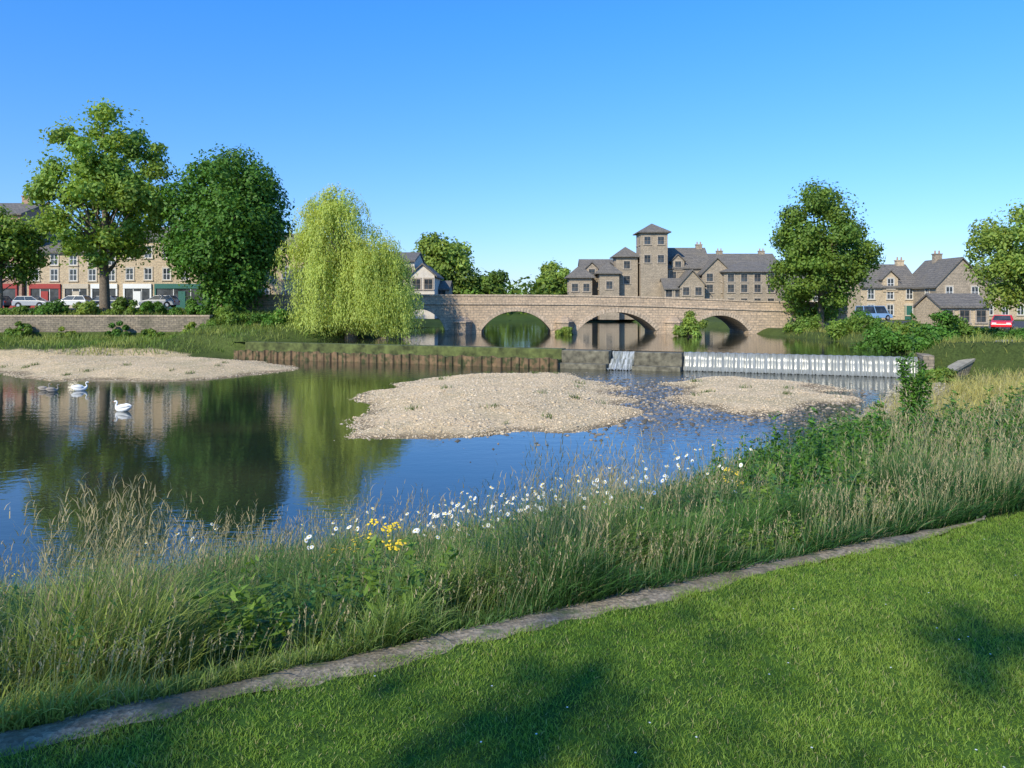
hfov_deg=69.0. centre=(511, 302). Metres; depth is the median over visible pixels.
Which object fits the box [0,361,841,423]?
gravel weeds
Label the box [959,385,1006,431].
nettle plant
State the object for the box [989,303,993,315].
window
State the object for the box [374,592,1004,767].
lawn flowers
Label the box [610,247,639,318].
riverside tower
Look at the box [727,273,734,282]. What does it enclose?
window
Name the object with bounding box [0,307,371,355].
bank grass
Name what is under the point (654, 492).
daisy plant
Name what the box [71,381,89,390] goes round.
swan
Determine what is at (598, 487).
daisy plant
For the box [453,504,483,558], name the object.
daisy plant
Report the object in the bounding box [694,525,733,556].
dock plant
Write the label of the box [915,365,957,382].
bush
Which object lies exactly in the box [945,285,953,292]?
window
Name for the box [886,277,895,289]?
window
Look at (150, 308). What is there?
shrub
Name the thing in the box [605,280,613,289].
window
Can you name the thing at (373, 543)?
dock plant
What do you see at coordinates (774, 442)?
nettle plant
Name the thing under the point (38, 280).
window
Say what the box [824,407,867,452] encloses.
nettle plant
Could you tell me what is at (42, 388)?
cygnet
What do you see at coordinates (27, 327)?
bush
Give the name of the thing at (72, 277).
window
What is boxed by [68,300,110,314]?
shrub
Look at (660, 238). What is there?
window
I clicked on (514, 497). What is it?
daisy plant
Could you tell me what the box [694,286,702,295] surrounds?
window
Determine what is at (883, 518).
dock plant
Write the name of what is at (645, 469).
daisy plant
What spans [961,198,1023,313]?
alder tree
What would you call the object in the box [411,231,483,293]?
poplar tree
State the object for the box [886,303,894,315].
window
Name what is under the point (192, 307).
shrub
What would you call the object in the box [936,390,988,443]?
nettle plant
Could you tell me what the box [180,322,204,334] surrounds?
bush
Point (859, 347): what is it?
bush
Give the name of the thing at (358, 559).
ragwort plant
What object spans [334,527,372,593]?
daisy plant
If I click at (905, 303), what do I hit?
window
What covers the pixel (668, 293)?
window
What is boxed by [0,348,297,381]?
shore pebbles
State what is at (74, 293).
door
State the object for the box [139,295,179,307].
parked car
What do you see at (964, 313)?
window
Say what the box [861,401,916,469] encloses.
nettle plant
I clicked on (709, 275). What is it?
window
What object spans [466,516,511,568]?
dock plant
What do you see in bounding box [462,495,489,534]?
daisy plant
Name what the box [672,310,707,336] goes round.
bush
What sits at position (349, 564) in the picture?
dock plant
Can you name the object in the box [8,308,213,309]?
street
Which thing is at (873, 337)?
bush
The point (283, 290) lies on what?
window
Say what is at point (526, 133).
sky
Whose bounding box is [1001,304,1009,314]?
window
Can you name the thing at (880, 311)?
parked van
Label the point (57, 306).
shrub
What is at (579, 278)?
riverside pavilion
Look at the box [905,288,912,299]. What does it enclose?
window
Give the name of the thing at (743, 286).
window
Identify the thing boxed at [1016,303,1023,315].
window
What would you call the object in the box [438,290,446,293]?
window
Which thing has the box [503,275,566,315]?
distant wood
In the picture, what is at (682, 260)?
riverside flats
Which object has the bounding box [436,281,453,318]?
stone cottage
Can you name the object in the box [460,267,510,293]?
tree
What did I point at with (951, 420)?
nettle plant
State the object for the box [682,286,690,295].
window
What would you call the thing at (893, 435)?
nettle plant
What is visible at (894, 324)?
bush
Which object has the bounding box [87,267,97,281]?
window
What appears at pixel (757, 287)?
window
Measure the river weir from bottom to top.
2.000 m
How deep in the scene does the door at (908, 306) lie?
107.94 m
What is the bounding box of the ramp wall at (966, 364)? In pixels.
[947,339,1012,375]
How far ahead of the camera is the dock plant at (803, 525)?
5.23 m
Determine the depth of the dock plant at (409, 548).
7.00 m
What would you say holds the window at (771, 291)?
in the riverside flats at (744, 280)
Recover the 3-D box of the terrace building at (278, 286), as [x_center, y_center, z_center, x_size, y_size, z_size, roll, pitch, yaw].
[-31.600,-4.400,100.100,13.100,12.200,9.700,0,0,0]
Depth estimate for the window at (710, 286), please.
128.47 m
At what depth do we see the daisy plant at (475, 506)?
7.48 m
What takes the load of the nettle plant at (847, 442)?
on the ground at (990, 358)
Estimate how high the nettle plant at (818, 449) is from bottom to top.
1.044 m
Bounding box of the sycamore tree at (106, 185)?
[20,96,180,311]
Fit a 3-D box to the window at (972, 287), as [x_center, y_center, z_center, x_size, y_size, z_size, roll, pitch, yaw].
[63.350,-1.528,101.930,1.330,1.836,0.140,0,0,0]
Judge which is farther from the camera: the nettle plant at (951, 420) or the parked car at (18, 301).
the parked car at (18, 301)
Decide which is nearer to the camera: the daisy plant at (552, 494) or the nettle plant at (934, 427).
the daisy plant at (552, 494)
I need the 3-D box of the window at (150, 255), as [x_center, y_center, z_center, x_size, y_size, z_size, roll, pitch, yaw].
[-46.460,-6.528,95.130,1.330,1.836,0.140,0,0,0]
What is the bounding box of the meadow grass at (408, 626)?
[0,368,1023,732]
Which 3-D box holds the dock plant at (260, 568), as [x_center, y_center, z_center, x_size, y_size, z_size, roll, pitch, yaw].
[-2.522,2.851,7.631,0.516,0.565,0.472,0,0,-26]
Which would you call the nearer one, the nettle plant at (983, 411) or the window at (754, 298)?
the nettle plant at (983, 411)
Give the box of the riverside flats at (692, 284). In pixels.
[677,269,706,298]
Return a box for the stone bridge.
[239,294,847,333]
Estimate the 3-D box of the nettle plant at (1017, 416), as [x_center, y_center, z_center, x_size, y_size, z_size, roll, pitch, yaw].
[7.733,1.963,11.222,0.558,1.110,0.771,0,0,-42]
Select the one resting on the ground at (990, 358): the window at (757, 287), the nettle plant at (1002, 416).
the nettle plant at (1002, 416)
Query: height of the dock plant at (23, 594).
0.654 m
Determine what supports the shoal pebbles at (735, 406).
on the ground at (990, 358)
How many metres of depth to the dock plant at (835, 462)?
6.59 m
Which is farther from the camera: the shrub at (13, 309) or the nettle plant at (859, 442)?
the shrub at (13, 309)
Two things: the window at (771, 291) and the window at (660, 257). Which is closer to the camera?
the window at (771, 291)
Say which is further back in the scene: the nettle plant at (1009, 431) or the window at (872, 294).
the window at (872, 294)
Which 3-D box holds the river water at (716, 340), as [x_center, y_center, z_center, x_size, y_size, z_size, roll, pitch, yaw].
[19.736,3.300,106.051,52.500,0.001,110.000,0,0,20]
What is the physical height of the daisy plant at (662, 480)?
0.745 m
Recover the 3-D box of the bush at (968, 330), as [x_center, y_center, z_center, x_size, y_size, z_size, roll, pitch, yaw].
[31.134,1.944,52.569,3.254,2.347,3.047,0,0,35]
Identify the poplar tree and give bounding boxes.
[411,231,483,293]
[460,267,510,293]
[535,260,570,294]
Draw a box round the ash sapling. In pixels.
[896,313,933,433]
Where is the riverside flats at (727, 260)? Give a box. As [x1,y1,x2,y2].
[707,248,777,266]
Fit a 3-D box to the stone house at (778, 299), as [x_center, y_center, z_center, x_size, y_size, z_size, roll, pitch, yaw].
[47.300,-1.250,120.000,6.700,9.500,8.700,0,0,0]
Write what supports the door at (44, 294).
in the terrace building at (56, 281)
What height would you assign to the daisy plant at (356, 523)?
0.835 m
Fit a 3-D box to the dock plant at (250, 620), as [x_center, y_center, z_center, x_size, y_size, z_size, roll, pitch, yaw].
[-1.424,1.701,4.045,0.595,0.650,0.544,0,0,-29]
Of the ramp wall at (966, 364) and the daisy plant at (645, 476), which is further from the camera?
the ramp wall at (966, 364)
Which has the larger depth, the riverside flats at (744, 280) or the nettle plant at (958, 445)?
the riverside flats at (744, 280)
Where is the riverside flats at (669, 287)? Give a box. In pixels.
[660,278,683,297]
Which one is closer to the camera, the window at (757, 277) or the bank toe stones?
the bank toe stones
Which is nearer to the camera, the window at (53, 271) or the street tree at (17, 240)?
the street tree at (17, 240)
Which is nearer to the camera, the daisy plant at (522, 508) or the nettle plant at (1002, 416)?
the daisy plant at (522, 508)
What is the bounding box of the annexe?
[913,293,992,325]
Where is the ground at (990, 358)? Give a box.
[0,310,1023,767]
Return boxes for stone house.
[775,274,830,301]
[846,257,914,319]
[911,251,988,319]
[979,267,1023,319]
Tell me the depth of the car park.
87.65 m
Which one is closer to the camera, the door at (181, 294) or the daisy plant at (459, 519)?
the daisy plant at (459, 519)
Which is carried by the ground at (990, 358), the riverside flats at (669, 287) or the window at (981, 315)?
the riverside flats at (669, 287)
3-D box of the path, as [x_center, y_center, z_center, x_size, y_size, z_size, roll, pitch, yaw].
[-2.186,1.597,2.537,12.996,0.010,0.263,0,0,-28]
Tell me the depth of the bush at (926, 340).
46.39 m
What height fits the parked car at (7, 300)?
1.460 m
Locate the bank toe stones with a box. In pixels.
[853,382,945,418]
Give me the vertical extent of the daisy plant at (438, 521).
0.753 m
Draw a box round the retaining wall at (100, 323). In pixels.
[0,315,212,332]
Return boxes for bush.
[4,321,32,338]
[55,326,76,339]
[105,320,130,339]
[139,328,173,338]
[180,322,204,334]
[207,305,250,325]
[244,307,296,326]
[555,326,573,334]
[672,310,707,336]
[782,315,821,333]
[824,314,875,340]
[840,307,883,330]
[842,341,878,355]
[859,321,894,346]
[874,328,920,351]
[878,320,901,330]
[897,320,927,333]
[904,332,942,352]
[912,310,960,340]
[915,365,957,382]
[936,314,980,339]
[970,326,1000,334]
[991,328,1023,341]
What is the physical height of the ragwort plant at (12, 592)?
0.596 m
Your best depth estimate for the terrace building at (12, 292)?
95.54 m
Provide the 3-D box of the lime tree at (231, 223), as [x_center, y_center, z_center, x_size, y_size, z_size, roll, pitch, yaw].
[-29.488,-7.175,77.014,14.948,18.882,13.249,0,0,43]
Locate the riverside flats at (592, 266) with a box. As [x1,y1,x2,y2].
[578,259,613,318]
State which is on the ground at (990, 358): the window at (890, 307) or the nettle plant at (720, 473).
the nettle plant at (720, 473)
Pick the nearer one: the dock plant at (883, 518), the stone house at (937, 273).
the dock plant at (883, 518)
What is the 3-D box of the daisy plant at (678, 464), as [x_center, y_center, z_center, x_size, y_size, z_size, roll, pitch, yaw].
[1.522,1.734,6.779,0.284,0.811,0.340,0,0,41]
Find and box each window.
[30,268,40,281]
[49,253,58,265]
[49,267,59,281]
[68,253,78,265]
[68,267,78,281]
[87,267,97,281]
[109,267,116,281]
[124,267,134,280]
[143,245,152,258]
[143,267,153,280]
[161,267,171,280]
[280,265,290,279]
[281,289,289,293]
[411,278,421,289]
[423,278,433,289]
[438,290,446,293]
[571,283,578,291]
[582,283,590,291]
[588,268,595,276]
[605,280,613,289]
[623,260,630,269]
[623,275,630,283]
[643,235,651,244]
[643,254,651,263]
[657,235,664,244]
[657,254,664,263]
[665,290,672,296]
[669,270,676,277]
[674,260,681,269]
[674,290,679,297]
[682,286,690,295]
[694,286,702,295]
[705,272,713,281]
[705,283,713,292]
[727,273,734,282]
[727,283,734,292]
[740,273,748,282]
[740,283,748,292]
[753,273,761,282]
[753,283,761,292]
[753,297,761,300]
[766,283,774,292]
[767,297,774,300]
[866,288,875,299]
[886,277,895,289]
[886,292,894,299]
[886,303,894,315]
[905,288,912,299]
[905,303,912,315]
[924,288,929,294]
[942,309,953,314]
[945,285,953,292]
[958,309,971,323]
[970,285,979,295]
[974,309,987,323]
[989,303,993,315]
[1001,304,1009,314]
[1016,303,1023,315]
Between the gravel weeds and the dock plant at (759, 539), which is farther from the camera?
the gravel weeds
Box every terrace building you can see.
[0,195,66,307]
[26,233,120,307]
[121,227,212,307]
[259,234,326,293]
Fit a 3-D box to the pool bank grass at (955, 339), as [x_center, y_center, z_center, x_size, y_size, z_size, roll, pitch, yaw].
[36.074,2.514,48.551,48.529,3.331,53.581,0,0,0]
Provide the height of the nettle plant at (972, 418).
1.110 m
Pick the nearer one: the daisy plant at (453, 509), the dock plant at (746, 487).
the dock plant at (746, 487)
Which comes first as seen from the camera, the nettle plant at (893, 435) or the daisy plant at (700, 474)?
the daisy plant at (700, 474)
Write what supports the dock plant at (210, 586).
on the ground at (990, 358)
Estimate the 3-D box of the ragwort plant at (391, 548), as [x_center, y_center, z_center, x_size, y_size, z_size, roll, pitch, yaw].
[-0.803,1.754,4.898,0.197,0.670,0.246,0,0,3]
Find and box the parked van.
[855,306,892,319]
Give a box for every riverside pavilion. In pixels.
[564,265,595,319]
[594,262,622,319]
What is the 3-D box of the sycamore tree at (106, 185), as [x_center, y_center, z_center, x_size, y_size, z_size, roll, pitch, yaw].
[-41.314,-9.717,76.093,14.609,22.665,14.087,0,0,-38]
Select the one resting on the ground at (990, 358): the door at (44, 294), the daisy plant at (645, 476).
the daisy plant at (645, 476)
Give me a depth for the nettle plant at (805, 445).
12.13 m
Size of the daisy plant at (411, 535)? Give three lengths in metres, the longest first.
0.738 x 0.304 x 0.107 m
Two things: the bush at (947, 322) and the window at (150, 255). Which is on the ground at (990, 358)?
the bush at (947, 322)
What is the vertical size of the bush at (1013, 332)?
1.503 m
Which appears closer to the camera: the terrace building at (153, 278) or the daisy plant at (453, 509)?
the daisy plant at (453, 509)
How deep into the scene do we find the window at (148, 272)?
95.17 m
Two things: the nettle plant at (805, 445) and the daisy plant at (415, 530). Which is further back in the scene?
the nettle plant at (805, 445)
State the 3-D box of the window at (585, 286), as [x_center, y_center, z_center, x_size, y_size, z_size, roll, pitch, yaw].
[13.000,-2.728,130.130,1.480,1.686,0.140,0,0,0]
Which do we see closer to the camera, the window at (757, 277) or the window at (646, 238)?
the window at (757, 277)
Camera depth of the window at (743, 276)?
127.50 m
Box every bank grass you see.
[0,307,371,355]
[785,326,1023,416]
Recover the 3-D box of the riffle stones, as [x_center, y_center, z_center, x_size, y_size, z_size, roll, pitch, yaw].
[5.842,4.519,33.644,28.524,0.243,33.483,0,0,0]
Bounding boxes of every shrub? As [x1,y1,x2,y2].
[0,305,29,314]
[26,299,68,314]
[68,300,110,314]
[106,296,142,314]
[140,301,183,314]
[177,298,213,315]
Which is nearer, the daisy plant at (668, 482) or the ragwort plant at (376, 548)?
the ragwort plant at (376, 548)
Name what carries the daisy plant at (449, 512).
on the ground at (990, 358)
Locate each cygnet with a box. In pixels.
[38,383,49,390]
[46,384,59,391]
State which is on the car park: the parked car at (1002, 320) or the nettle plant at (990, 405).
the parked car at (1002, 320)
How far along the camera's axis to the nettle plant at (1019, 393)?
16.21 m
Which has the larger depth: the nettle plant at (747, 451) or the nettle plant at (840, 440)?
the nettle plant at (840, 440)
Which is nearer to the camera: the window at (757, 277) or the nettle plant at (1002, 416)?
the nettle plant at (1002, 416)
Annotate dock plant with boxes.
[0,592,27,628]
[184,570,229,616]
[189,551,298,666]
[240,551,285,580]
[318,561,371,609]
[330,534,418,614]
[361,537,458,618]
[401,538,434,567]
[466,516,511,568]
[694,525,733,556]
[735,516,776,553]
[740,462,804,518]
[775,513,816,548]
[794,479,820,503]
[794,506,830,538]
[828,454,898,507]
[858,495,891,527]
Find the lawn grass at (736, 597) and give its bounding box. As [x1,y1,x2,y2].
[0,511,1023,767]
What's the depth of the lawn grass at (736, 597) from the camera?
3.13 m
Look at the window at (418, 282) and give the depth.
98.96 m
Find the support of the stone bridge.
on the ground at (990, 358)
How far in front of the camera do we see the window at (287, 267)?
95.56 m
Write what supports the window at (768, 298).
in the riverside flats at (744, 280)
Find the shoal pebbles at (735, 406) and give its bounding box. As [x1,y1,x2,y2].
[660,376,863,415]
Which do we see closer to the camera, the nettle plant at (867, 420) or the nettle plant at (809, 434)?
the nettle plant at (809, 434)
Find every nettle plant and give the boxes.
[695,439,749,498]
[707,460,740,493]
[723,432,777,498]
[735,411,808,496]
[745,432,781,484]
[762,448,788,489]
[780,426,810,481]
[782,424,832,482]
[788,406,854,493]
[805,432,840,494]
[813,418,852,486]
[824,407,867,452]
[824,408,895,495]
[832,420,869,464]
[835,405,896,467]
[835,429,846,461]
[853,399,914,492]
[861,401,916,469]
[867,422,907,454]
[875,427,913,468]
[886,400,943,461]
[886,402,953,460]
[917,408,961,450]
[933,427,966,463]
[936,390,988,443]
[943,404,1011,462]
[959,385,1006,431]
[965,420,989,447]
[970,399,990,427]
[990,398,1014,440]
[998,385,1014,416]
[1001,422,1020,454]
[1002,383,1023,414]
[1008,397,1023,444]
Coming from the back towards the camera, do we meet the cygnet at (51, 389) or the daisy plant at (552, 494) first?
the cygnet at (51, 389)
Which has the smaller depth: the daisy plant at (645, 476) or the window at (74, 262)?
the daisy plant at (645, 476)
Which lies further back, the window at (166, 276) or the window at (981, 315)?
the window at (166, 276)
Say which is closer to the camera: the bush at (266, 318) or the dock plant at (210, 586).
the dock plant at (210, 586)
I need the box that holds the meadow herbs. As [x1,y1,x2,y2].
[0,388,1023,684]
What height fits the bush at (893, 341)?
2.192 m
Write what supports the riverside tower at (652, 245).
on the ground at (990, 358)
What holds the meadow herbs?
on the ground at (990, 358)
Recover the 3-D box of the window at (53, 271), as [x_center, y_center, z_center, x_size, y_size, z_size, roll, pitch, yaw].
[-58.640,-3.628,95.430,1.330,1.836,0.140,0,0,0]
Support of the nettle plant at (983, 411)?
on the ground at (990, 358)
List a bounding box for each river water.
[0,357,901,596]
[249,328,915,356]
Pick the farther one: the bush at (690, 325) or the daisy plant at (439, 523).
the bush at (690, 325)
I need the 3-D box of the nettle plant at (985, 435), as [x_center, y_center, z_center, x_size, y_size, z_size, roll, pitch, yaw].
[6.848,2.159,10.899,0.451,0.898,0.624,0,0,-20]
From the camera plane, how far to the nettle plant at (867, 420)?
10.19 m
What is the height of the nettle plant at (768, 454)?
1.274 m
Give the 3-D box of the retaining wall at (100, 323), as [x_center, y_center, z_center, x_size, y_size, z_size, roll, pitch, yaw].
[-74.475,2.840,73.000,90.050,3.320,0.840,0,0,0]
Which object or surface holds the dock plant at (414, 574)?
on the ground at (990, 358)
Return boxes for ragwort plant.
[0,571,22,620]
[321,529,344,605]
[348,519,371,586]
[367,519,400,582]
[376,522,406,586]
[723,467,743,493]
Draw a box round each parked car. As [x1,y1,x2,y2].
[3,296,12,307]
[11,296,50,307]
[53,296,92,306]
[91,296,128,307]
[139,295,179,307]
[991,315,1013,329]
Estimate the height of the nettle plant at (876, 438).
1.285 m
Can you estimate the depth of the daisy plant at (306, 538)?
5.91 m
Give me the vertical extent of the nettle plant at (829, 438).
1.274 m
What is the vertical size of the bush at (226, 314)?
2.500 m
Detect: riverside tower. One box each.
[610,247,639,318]
[633,224,670,296]
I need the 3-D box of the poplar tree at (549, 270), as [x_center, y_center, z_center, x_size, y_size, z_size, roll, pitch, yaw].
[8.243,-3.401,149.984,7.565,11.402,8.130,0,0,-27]
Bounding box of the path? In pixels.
[0,515,985,756]
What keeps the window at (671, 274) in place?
in the riverside flats at (682, 260)
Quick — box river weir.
[234,341,933,376]
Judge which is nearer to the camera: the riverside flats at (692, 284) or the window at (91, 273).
the window at (91, 273)
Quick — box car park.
[881,321,1023,330]
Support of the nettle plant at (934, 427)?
on the ground at (990, 358)
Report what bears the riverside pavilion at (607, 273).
on the ground at (990, 358)
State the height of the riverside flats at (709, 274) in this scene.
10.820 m
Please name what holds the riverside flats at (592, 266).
on the ground at (990, 358)
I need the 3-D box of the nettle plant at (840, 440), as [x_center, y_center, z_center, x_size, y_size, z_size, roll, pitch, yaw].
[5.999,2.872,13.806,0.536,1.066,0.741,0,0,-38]
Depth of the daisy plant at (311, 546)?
6.59 m
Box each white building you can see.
[380,252,425,284]
[410,263,443,318]
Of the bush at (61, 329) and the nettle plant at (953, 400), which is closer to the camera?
the nettle plant at (953, 400)
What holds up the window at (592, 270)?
in the riverside flats at (592, 266)
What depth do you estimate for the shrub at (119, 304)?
73.90 m
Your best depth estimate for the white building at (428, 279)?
99.00 m
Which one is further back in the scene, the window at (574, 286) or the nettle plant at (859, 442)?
the window at (574, 286)
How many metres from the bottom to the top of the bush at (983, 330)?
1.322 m
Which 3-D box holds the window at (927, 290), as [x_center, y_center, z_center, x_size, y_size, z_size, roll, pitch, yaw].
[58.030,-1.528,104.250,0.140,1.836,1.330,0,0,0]
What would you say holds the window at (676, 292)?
in the riverside flats at (669, 287)
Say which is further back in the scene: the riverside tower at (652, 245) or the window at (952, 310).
the riverside tower at (652, 245)
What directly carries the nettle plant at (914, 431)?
on the ground at (990, 358)
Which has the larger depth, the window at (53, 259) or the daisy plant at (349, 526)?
the window at (53, 259)
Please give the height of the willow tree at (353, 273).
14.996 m
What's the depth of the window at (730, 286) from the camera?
127.47 m
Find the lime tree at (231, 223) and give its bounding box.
[153,143,297,315]
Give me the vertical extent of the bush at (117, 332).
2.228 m
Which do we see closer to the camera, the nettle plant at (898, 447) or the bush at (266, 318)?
the nettle plant at (898, 447)
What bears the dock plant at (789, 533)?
on the ground at (990, 358)
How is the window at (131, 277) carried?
in the terrace building at (153, 278)
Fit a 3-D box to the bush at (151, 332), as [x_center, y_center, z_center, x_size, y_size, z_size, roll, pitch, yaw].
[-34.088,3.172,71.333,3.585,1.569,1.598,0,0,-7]
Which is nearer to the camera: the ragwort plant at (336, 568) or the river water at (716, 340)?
the ragwort plant at (336, 568)
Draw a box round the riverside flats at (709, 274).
[697,257,728,298]
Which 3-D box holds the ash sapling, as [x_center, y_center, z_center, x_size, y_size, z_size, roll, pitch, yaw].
[9.719,1.902,17.930,0.910,3.366,0.875,0,0,0]
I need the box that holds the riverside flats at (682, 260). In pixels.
[668,242,708,277]
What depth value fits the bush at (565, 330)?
77.28 m
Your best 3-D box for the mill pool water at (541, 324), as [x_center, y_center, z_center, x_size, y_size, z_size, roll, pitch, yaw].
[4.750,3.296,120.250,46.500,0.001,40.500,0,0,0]
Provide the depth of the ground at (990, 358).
3.21 m
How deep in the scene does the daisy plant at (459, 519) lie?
6.92 m
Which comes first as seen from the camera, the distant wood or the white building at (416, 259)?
the white building at (416, 259)
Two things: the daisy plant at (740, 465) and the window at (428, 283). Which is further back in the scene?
the window at (428, 283)
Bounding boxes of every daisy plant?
[177,523,217,593]
[301,522,334,594]
[304,532,334,581]
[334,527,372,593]
[341,507,373,549]
[347,511,384,570]
[405,512,439,565]
[412,511,446,563]
[429,504,454,541]
[432,496,471,548]
[432,504,455,549]
[442,502,475,547]
[445,493,468,547]
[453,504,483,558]
[461,486,492,551]
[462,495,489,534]
[501,486,532,522]
[516,496,540,540]
[541,475,578,524]
[584,467,609,511]
[587,466,615,516]
[610,467,647,507]
[640,475,668,524]
[642,460,647,528]
[647,467,680,512]
[663,465,688,510]
[674,448,700,517]
[685,444,713,515]
[734,448,751,497]
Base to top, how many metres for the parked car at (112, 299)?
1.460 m
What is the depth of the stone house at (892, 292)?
108.00 m
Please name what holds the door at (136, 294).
in the terrace building at (153, 278)
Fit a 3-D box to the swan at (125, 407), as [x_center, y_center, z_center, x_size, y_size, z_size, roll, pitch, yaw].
[-16.232,4.308,31.008,0.917,0.493,0.362,0,0,14]
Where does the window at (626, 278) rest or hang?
in the riverside tower at (625, 261)
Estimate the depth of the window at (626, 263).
131.00 m
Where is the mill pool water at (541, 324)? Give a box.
[408,320,707,327]
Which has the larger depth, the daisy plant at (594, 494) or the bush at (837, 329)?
the bush at (837, 329)
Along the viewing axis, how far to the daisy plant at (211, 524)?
6.59 m
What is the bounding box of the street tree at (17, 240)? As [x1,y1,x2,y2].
[0,204,52,307]
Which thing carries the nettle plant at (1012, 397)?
on the ground at (990, 358)
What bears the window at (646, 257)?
in the riverside tower at (652, 245)
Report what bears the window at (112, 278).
in the terrace building at (56, 281)
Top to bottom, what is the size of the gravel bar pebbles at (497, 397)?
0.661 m
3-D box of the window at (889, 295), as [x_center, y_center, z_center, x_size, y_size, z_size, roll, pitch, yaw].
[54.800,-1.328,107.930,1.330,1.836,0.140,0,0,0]
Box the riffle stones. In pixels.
[429,371,889,472]
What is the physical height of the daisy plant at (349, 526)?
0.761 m
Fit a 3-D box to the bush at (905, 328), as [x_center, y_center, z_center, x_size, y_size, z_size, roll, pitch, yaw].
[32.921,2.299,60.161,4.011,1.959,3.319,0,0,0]
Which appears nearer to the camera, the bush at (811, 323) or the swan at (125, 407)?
the swan at (125, 407)
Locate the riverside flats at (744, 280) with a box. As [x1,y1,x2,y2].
[719,262,782,300]
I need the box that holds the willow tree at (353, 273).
[269,182,425,340]
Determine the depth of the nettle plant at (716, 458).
10.79 m
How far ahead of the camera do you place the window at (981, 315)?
83.96 m
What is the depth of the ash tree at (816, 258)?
75.75 m
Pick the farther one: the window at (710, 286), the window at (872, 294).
the window at (710, 286)
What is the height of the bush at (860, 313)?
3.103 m
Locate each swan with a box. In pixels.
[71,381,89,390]
[114,400,131,411]
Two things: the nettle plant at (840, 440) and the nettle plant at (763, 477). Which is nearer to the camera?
the nettle plant at (763, 477)
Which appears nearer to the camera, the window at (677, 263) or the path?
the path
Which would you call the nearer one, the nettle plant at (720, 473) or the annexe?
the nettle plant at (720, 473)
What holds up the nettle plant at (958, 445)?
on the ground at (990, 358)
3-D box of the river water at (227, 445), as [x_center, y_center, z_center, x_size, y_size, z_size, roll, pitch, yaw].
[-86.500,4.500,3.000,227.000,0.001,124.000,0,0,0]
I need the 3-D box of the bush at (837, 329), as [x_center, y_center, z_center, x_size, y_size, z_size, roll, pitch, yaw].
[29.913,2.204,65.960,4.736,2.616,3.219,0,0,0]
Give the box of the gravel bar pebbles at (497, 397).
[334,372,669,440]
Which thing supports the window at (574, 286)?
in the riverside pavilion at (579, 278)
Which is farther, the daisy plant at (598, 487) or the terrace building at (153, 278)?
the terrace building at (153, 278)
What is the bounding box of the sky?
[0,0,1023,294]
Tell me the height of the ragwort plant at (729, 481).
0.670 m
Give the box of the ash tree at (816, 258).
[764,176,886,329]
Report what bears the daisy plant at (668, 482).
on the ground at (990, 358)
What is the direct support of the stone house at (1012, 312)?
on the ground at (990, 358)
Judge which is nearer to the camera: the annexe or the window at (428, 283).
the annexe
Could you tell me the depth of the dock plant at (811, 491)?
8.26 m
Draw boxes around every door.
[41,291,47,300]
[72,291,78,295]
[133,291,140,307]
[178,291,184,307]
[904,304,912,319]
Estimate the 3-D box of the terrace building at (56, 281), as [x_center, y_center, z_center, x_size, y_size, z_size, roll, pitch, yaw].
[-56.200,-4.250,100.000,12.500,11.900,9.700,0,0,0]

